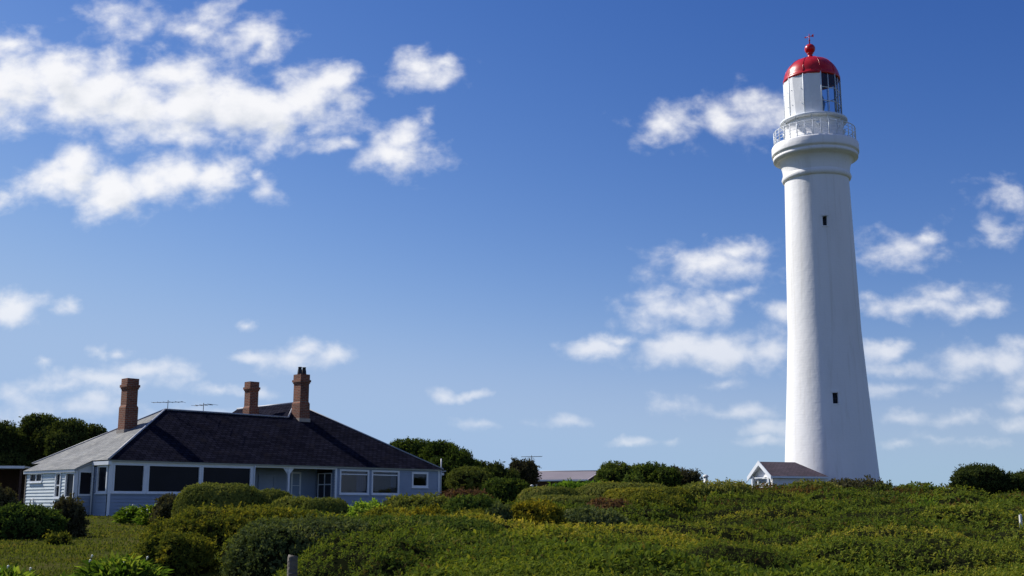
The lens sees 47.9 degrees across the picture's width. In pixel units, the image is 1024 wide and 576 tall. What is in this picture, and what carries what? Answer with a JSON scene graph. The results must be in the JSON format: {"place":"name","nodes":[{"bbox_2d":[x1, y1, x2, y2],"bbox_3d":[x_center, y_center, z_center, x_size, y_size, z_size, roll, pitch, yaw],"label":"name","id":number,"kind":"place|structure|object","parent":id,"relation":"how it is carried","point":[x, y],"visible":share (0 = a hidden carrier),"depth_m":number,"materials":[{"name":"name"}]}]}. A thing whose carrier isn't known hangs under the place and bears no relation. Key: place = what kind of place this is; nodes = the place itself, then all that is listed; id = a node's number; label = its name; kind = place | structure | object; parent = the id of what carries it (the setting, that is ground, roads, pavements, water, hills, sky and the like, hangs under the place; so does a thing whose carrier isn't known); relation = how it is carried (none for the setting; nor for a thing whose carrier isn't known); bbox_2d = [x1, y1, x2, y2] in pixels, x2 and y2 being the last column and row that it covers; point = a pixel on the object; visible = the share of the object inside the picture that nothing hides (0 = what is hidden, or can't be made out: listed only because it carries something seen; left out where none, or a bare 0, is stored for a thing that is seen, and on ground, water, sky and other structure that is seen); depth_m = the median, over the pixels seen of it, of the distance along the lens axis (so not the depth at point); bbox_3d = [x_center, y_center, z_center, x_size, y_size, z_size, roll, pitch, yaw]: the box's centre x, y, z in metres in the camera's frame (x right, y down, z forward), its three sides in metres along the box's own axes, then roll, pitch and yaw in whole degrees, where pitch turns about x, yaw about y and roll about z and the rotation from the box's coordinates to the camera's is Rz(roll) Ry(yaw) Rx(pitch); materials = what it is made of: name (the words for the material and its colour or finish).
{"place":"outdoors","nodes":[
{"label":"outdoors","id":0,"kind":"place"},
{"bbox_2d":[0,514,641,575],"bbox_3d":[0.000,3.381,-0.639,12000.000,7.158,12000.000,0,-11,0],"label":"ground","id":1,"kind":"structure","parent":0,"point":[49,565],"depth_m":27.05,"materials":[{"name":"plant"}]},
{"bbox_2d":[0,483,22,506],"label":"shrub","id":2,"kind":"object","parent":1,"relation":"on","point":[8,494],"visible":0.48,"depth_m":42.98,"materials":[{"name":"green plant"}]},
{"bbox_2d":[0,466,30,504],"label":"carport","id":3,"kind":"object","parent":1,"relation":"on","point":[13,477],"visible":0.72,"depth_m":68.82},
{"bbox_2d":[0,420,37,466],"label":"tree","id":4,"kind":"object","parent":1,"relation":"on","point":[12,440],"visible":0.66,"depth_m":82.54,"materials":[{"name":"green plant"}]},
{"bbox_2d":[0,562,42,575],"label":"strappy plant","id":5,"kind":"object","parent":1,"relation":"on","point":[15,570],"visible":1,"depth_m":14.57,"materials":[{"name":"green plant"}]},
{"bbox_2d":[0,501,69,539],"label":"shrub","id":6,"kind":"object","parent":1,"relation":"on","point":[19,521],"visible":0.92,"depth_m":32.16,"materials":[{"name":"green plant"}]},
{"bbox_2d":[16,412,60,461],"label":"tree","id":7,"kind":"object","parent":1,"relation":"on","point":[37,427],"visible":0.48,"depth_m":84.32,"materials":[{"name":"green plant"}]},
{"bbox_2d":[42,529,72,544],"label":"shrub","id":8,"kind":"object","parent":1,"relation":"on","point":[60,538],"visible":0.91,"depth_m":29.68,"materials":[{"name":"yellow plant"}]},
{"bbox_2d":[43,417,94,472],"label":"tree","id":9,"kind":"object","parent":1,"relation":"on","point":[67,433],"visible":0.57,"depth_m":82.47,"materials":[{"name":"green plant"}]},
{"bbox_2d":[51,493,89,537],"bbox_3d":[-13.015,6.797,33.814,1.274,1.596,1.234,-5,-12,25],"label":"shrub","id":10,"kind":"object","parent":1,"relation":"on","point":[73,509],"visible":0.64,"depth_m":33.63,"materials":[{"name":"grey plant"}]},
{"bbox_2d":[84,423,107,474],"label":"tree","id":11,"kind":"object","parent":1,"relation":"on","point":[95,430],"visible":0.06,"depth_m":85.01,"materials":[{"name":"green plant"}]},
{"bbox_2d":[67,550,173,575],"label":"strappy plant","id":12,"kind":"object","parent":1,"relation":"on","point":[126,565],"visible":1,"depth_m":15.86,"materials":[{"name":"green plant"}]},
{"bbox_2d":[110,504,142,523],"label":"strappy plant","id":13,"kind":"object","parent":1,"relation":"on","point":[124,515],"visible":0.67,"depth_m":44.32,"materials":[{"name":"green plant"}]},
{"bbox_2d":[132,504,155,525],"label":"strappy plant","id":14,"kind":"object","parent":1,"relation":"on","point":[143,516],"visible":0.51,"depth_m":42.44,"materials":[{"name":"green plant"}]},
{"bbox_2d":[146,492,178,522],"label":"shrub","id":15,"kind":"object","parent":1,"relation":"on","point":[163,507],"visible":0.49,"depth_m":41.35,"materials":[{"name":"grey plant"}]},
{"bbox_2d":[129,529,220,575],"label":"shrub","id":16,"kind":"object","parent":1,"relation":"on","point":[181,554],"visible":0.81,"depth_m":19.36,"materials":[{"name":"green plant"}]},
{"bbox_2d":[171,481,266,519],"bbox_3d":[-9.864,7.639,38.760,3.192,2.250,2.770,0,-11,0],"label":"shrub","id":17,"kind":"object","parent":1,"relation":"on","point":[206,493],"visible":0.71,"depth_m":37.97,"materials":[{"name":"green plant"}]},
{"bbox_2d":[138,501,320,555],"bbox_3d":[-5.541,5.122,23.395,3.850,1.576,2.979,0,-11,0],"label":"shrub","id":18,"kind":"object","parent":1,"relation":"on","point":[219,526],"visible":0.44,"depth_m":22.61,"materials":[{"name":"green plant"}]},
{"bbox_2d":[23,367,445,515],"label":"weatherboard house","id":19,"kind":"structure","parent":1,"relation":"on","point":[297,446],"depth_m":63.65,"materials":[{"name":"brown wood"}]},
{"bbox_2d":[28,473,42,483],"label":"window","id":20,"kind":"structure","parent":19,"relation":"in","point":[33,478],"depth_m":59.73,"materials":[{"name":"white wood"}]},
{"bbox_2d":[52,473,61,498],"bbox_3d":[-22.807,9.936,57.869,0.690,1.325,0.160,-10,-15,43],"label":"window","id":21,"kind":"structure","parent":19,"relation":"in","point":[57,486],"depth_m":57.95,"materials":[{"name":"white wood"}]},
{"bbox_2d":[64,472,74,497],"bbox_3d":[-21.873,9.768,56.981,1.040,1.295,0.160,-10,-15,43],"label":"window","id":22,"kind":"structure","parent":19,"relation":"in","point":[69,476],"depth_m":57.12,"materials":[{"name":"white wood"}]},
{"bbox_2d":[77,470,91,495],"bbox_3d":[-21.133,9.668,57.055,0.100,1.230,0.755,-10,-15,43],"label":"window","id":23,"kind":"structure","parent":19,"relation":"in","point":[84,478],"depth_m":57.03,"materials":[{"name":"glass"}]},
{"bbox_2d":[94,465,108,493],"bbox_3d":[-20.166,9.427,56.683,1.140,1.405,0.150,-10,-15,43],"label":"window","id":24,"kind":"structure","parent":19,"relation":"in","point":[102,470],"depth_m":56.73,"materials":[{"name":"white wood"}]},
{"bbox_2d":[111,463,145,493],"bbox_3d":[-18.951,9.431,56.973,0.150,1.475,1.760,-10,-15,43],"label":"window","id":25,"kind":"structure","parent":19,"relation":"in","point":[127,479],"depth_m":56.99,"materials":[{"name":"black glass"}]},
{"bbox_2d":[146,464,200,493],"bbox_3d":[-17.223,9.763,58.729,0.150,1.475,3.050,-10,-15,43],"label":"window","id":26,"kind":"structure","parent":19,"relation":"in","point":[161,478],"depth_m":58.64,"materials":[{"name":"black glass"}]},
{"bbox_2d":[201,466,251,485],"bbox_3d":[-15.083,10.174,60.905,0.150,1.475,3.090,-10,-15,43],"label":"window","id":27,"kind":"structure","parent":19,"relation":"in","point":[220,474],"depth_m":61.00,"materials":[{"name":"black glass"}]},
{"bbox_2d":[258,475,275,490],"bbox_3d":[-13.811,11.614,64.718,0.080,2.200,1.100,-10,-15,43],"label":"window","id":28,"kind":"structure","parent":19,"relation":"in","point":[264,481],"depth_m":64.82,"materials":[{"name":"grey glass"}]},
{"bbox_2d":[290,472,300,495],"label":"door","id":29,"kind":"structure","parent":19,"relation":"in","point":[292,473],"depth_m":66.32,"materials":[{"name":"wood"}]},
{"bbox_2d":[317,473,331,497],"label":"window","id":30,"kind":"structure","parent":19,"relation":"in","point":[324,483],"depth_m":66.62,"materials":[{"name":"black glass"}]},
{"bbox_2d":[339,469,368,494],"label":"window","id":31,"kind":"structure","parent":19,"relation":"in","point":[361,488],"depth_m":67.47,"materials":[{"name":"white wood"}]},
{"bbox_2d":[371,470,399,494],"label":"window","id":32,"kind":"structure","parent":19,"relation":"in","point":[393,475],"depth_m":69.13,"materials":[{"name":"white wood"}]},
{"bbox_2d":[411,472,427,487],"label":"window","id":33,"kind":"structure","parent":19,"relation":"in","point":[413,486],"depth_m":70.50,"materials":[{"name":"white wood"}]},
{"bbox_2d":[258,487,292,504],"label":"shrub","id":34,"kind":"object","parent":1,"relation":"on","point":[269,495],"visible":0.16,"depth_m":39.83,"materials":[{"name":"green plant"}]},
{"bbox_2d":[271,495,310,508],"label":"shrub","id":35,"kind":"object","parent":1,"relation":"on","point":[291,501],"visible":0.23,"depth_m":35.94,"materials":[{"name":"green plant"}]},
{"bbox_2d":[287,555,297,575],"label":"wooden post","id":36,"kind":"object","parent":1,"relation":"on","point":[292,564],"visible":1,"depth_m":11.84,"materials":[{"name":"grey wood"}]},
{"bbox_2d":[214,512,373,575],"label":"shrub","id":37,"kind":"object","parent":1,"relation":"on","point":[262,547],"visible":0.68,"depth_m":18.02,"materials":[{"name":"green plant"}]},
{"bbox_2d":[301,496,349,516],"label":"shrub","id":38,"kind":"object","parent":1,"relation":"on","point":[332,505],"visible":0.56,"depth_m":34.46,"materials":[{"name":"green plant"}]},
{"bbox_2d":[347,497,385,515],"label":"shrub","id":39,"kind":"object","parent":1,"relation":"on","point":[358,507],"visible":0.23,"depth_m":30.20,"materials":[{"name":"green plant"}]},
{"bbox_2d":[357,504,420,518],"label":"shrub","id":40,"kind":"object","parent":1,"relation":"on","point":[377,511],"visible":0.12,"depth_m":26.25,"materials":[{"name":"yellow plant"}]},
{"bbox_2d":[388,436,432,459],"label":"tree","id":41,"kind":"object","parent":1,"relation":"on","point":[413,446],"visible":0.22,"depth_m":88.58,"materials":[{"name":"green plant"}]},
{"bbox_2d":[383,492,452,510],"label":"shrub","id":42,"kind":"object","parent":1,"relation":"on","point":[404,501],"visible":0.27,"depth_m":33.33,"materials":[{"name":"green plant"}]},
{"bbox_2d":[328,510,510,537],"bbox_3d":[-1.906,4.688,20.484,4.094,1.460,4.767,0,-11,0],"label":"shrub","id":43,"kind":"object","parent":1,"relation":"on","point":[380,524],"visible":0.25,"depth_m":19.52,"materials":[{"name":"green plant"}]},
{"bbox_2d":[411,503,449,516],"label":"shrub","id":44,"kind":"object","parent":1,"relation":"on","point":[434,511],"visible":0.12,"depth_m":26.74,"materials":[{"name":"green plant"}]},
{"bbox_2d":[380,529,523,556],"bbox_3d":[-0.751,3.978,16.023,2.853,1.303,3.120,0,-11,0],"label":"shrub","id":45,"kind":"object","parent":1,"relation":"on","point":[438,546],"visible":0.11,"depth_m":15.64,"materials":[{"name":"green plant"}]},
{"bbox_2d":[421,439,494,493],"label":"tree","id":46,"kind":"object","parent":1,"relation":"on","point":[451,455],"visible":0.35,"depth_m":85.74,"materials":[{"name":"green plant"}]},
{"bbox_2d":[438,487,492,498],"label":"shrub","id":47,"kind":"object","parent":1,"relation":"on","point":[460,491],"visible":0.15,"depth_m":52.65,"materials":[{"name":"brown plant"}]},
{"bbox_2d":[444,465,492,491],"bbox_3d":[-2.180,10.407,59.104,2.580,2.647,2.365,0,-11,0],"label":"clipped tree","id":48,"kind":"object","parent":1,"relation":"on","point":[475,477],"visible":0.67,"depth_m":58.50,"materials":[{"name":"green plant"}]},
{"bbox_2d":[441,493,500,514],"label":"shrub","id":49,"kind":"object","parent":1,"relation":"on","point":[462,501],"visible":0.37,"depth_m":32.05,"materials":[{"name":"green plant"}]},
{"bbox_2d":[453,507,491,518],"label":"shrub","id":50,"kind":"object","parent":1,"relation":"on","point":[459,511],"visible":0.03,"depth_m":25.90,"materials":[{"name":"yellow plant"}]},
{"bbox_2d":[484,500,514,523],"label":"shrub","id":51,"kind":"object","parent":1,"relation":"on","point":[503,511],"visible":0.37,"depth_m":27.82,"materials":[{"name":"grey plant"}]},
{"bbox_2d":[479,459,520,480],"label":"tree","id":52,"kind":"object","parent":1,"relation":"on","point":[498,469],"visible":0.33,"depth_m":90.51,"materials":[{"name":"green plant"}]},
{"bbox_2d":[480,475,531,503],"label":"shrub","id":53,"kind":"object","parent":1,"relation":"on","point":[504,489],"visible":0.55,"depth_m":54.45,"materials":[{"name":"green plant"}]},
{"bbox_2d":[505,455,541,487],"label":"tree","id":54,"kind":"object","parent":1,"relation":"on","point":[527,470],"visible":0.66,"depth_m":94.30,"materials":[{"name":"green plant"}]},
{"bbox_2d":[510,496,568,524],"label":"shrub","id":55,"kind":"object","parent":1,"relation":"on","point":[537,512],"visible":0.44,"depth_m":28.11,"materials":[{"name":"green plant"}]},
{"bbox_2d":[516,485,580,501],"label":"shrub","id":56,"kind":"object","parent":1,"relation":"on","point":[526,493],"visible":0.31,"depth_m":49.47,"materials":[{"name":"green plant"}]},
{"bbox_2d":[527,494,604,508],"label":"shrub","id":57,"kind":"object","parent":1,"relation":"on","point":[573,499],"visible":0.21,"depth_m":41.47,"materials":[{"name":"green plant"}]},
{"bbox_2d":[548,477,604,488],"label":"shrub","id":58,"kind":"object","parent":1,"relation":"on","point":[573,484],"visible":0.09,"depth_m":60.71,"materials":[{"name":"green plant"}]},
{"bbox_2d":[563,504,630,528],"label":"shrub","id":59,"kind":"object","parent":1,"relation":"on","point":[587,515],"visible":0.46,"depth_m":32.72,"materials":[{"name":"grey plant"}]},
{"bbox_2d":[584,496,632,510],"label":"shrub","id":60,"kind":"object","parent":1,"relation":"on","point":[608,502],"visible":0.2,"depth_m":37.52,"materials":[{"name":"brown plant"}]},
{"bbox_2d":[594,459,632,483],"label":"tree","id":61,"kind":"object","parent":1,"relation":"on","point":[611,472],"visible":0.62,"depth_m":74.24,"materials":[{"name":"green plant"}]},
{"bbox_2d":[214,479,1023,575],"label":"heath","id":62,"kind":"object","parent":1,"relation":"on","point":[772,529],"visible":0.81,"depth_m":18.06,"materials":[{"name":"green plant"}]},
{"bbox_2d":[575,480,664,497],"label":"shrub","id":63,"kind":"object","parent":1,"relation":"on","point":[598,489],"visible":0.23,"depth_m":52.96,"materials":[{"name":"green plant"}]},
{"bbox_2d":[622,469,643,482],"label":"shrub","id":64,"kind":"object","parent":1,"relation":"on","point":[633,477],"visible":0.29,"depth_m":71.83,"materials":[{"name":"green plant"}]},
{"bbox_2d":[602,485,696,505],"bbox_3d":[5.646,9.374,47.624,4.340,2.468,4.363,0,-11,0],"label":"shrub","id":65,"kind":"object","parent":1,"relation":"on","point":[619,492],"visible":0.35,"depth_m":46.74,"materials":[{"name":"green plant"}]},
{"bbox_2d":[631,460,683,486],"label":"tree","id":66,"kind":"object","parent":1,"relation":"on","point":[658,473],"visible":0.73,"depth_m":75.84,"materials":[{"name":"green plant"}]},
{"bbox_2d":[624,490,697,515],"bbox_3d":[4.987,8.165,40.684,3.302,2.079,3.351,0,-11,0],"label":"shrub","id":67,"kind":"object","parent":1,"relation":"on","point":[671,501],"visible":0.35,"depth_m":40.04,"materials":[{"name":"green plant"}]},
{"bbox_2d":[672,464,703,485],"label":"tree","id":68,"kind":"object","parent":1,"relation":"on","point":[690,476],"visible":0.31,"depth_m":77.42,"materials":[{"name":"green plant"}]},
{"bbox_2d":[676,477,757,498],"bbox_3d":[10.693,11.293,60.952,4.980,2.579,4.538,0,-11,0],"label":"shrub","id":69,"kind":"object","parent":1,"relation":"on","point":[699,489],"visible":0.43,"depth_m":59.75,"materials":[{"name":"green plant"}]},
{"bbox_2d":[747,461,830,487],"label":"entrance hut","id":70,"kind":"object","parent":1,"relation":"on","point":[780,473],"visible":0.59,"depth_m":77.50,"materials":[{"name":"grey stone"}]},
{"bbox_2d":[757,479,767,487],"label":"door","id":71,"kind":"structure","parent":70,"relation":"in","point":[759,480],"depth_m":77.54,"materials":[{"name":"white wood"}]},
{"bbox_2d":[779,478,839,490],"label":"shrub","id":72,"kind":"object","parent":1,"relation":"on","point":[814,483],"visible":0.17,"depth_m":67.31,"materials":[{"name":"green plant"}]},
{"bbox_2d":[772,35,879,481],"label":"lighthouse","id":73,"kind":"object","parent":1,"relation":"on","point":[829,420],"visible":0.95,"depth_m":83.52,"materials":[{"name":"white paint"}]},
{"bbox_2d":[821,213,828,226],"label":"window","id":74,"kind":"structure","parent":73,"relation":"in","point":[824,215],"depth_m":84.02,"materials":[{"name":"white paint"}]},
{"bbox_2d":[822,84,833,110],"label":"lantern window","id":75,"kind":"structure","parent":73,"relation":"in","point":[832,84],"depth_m":89.53,"materials":[{"name":"white metal"}]},
{"bbox_2d":[820,70,836,111],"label":"lantern window","id":76,"kind":"structure","parent":73,"relation":"in","point":[828,87],"depth_m":86.33,"materials":[{"name":"white metal"}]},
{"bbox_2d":[830,390,839,404],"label":"window","id":77,"kind":"structure","parent":73,"relation":"in","point":[835,392],"depth_m":81.24,"materials":[{"name":"white paint"}]},
{"bbox_2d":[833,81,840,112],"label":"lantern window","id":78,"kind":"structure","parent":73,"relation":"in","point":[836,81],"depth_m":88.86,"materials":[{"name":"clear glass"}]},
{"bbox_2d":[836,77,841,113],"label":"lantern window","id":79,"kind":"structure","parent":73,"relation":"in","point":[837,77],"depth_m":87.46,"materials":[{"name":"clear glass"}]},
{"bbox_2d":[829,475,884,490],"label":"shrub","id":80,"kind":"object","parent":1,"relation":"on","point":[856,483],"visible":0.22,"depth_m":68.31,"materials":[{"name":"green plant"}]},
{"bbox_2d":[862,490,903,497],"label":"shrub","id":81,"kind":"object","parent":1,"relation":"on","point":[880,494],"visible":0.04,"depth_m":56.41,"materials":[{"name":"green plant"}]},
{"bbox_2d":[872,479,897,491],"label":"shrub","id":82,"kind":"object","parent":1,"relation":"on","point":[881,486],"visible":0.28,"depth_m":64.98,"materials":[{"name":"green plant"}]},
{"bbox_2d":[903,497,936,507],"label":"shrub","id":83,"kind":"object","parent":1,"relation":"on","point":[922,502],"visible":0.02,"depth_m":46.10,"materials":[{"name":"green plant"}]},
{"bbox_2d":[948,462,1023,495],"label":"tree","id":84,"kind":"object","parent":1,"relation":"on","point":[991,479],"visible":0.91,"depth_m":68.12,"materials":[{"name":"green plant"}]},
{"bbox_2d":[0,0,1023,488],"label":"sky","id":85,"kind":"structure","parent":0,"point":[553,230],"materials":[{"name":"blue"}]},
{"bbox_2d":[534,470,597,488],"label":"distant house","id":86,"kind":"structure","parent":0,"point":[561,476],"depth_m":108.16,"materials":[{"name":"grey metal"}]}
]}

